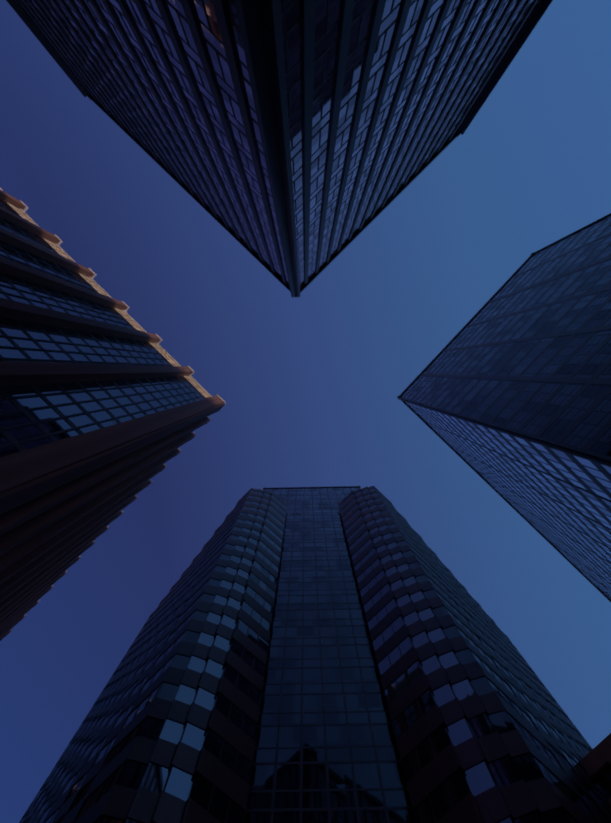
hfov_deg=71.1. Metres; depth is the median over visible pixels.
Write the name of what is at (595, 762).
building
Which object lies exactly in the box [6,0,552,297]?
tower
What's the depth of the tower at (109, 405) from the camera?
49.15 m
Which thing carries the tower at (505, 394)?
on the ground
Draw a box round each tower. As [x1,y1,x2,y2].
[0,188,224,640]
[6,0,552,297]
[19,486,610,822]
[397,213,610,601]
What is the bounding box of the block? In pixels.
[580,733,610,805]
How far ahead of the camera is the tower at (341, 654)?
40.79 m
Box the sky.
[0,0,610,822]
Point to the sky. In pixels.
(310, 384)

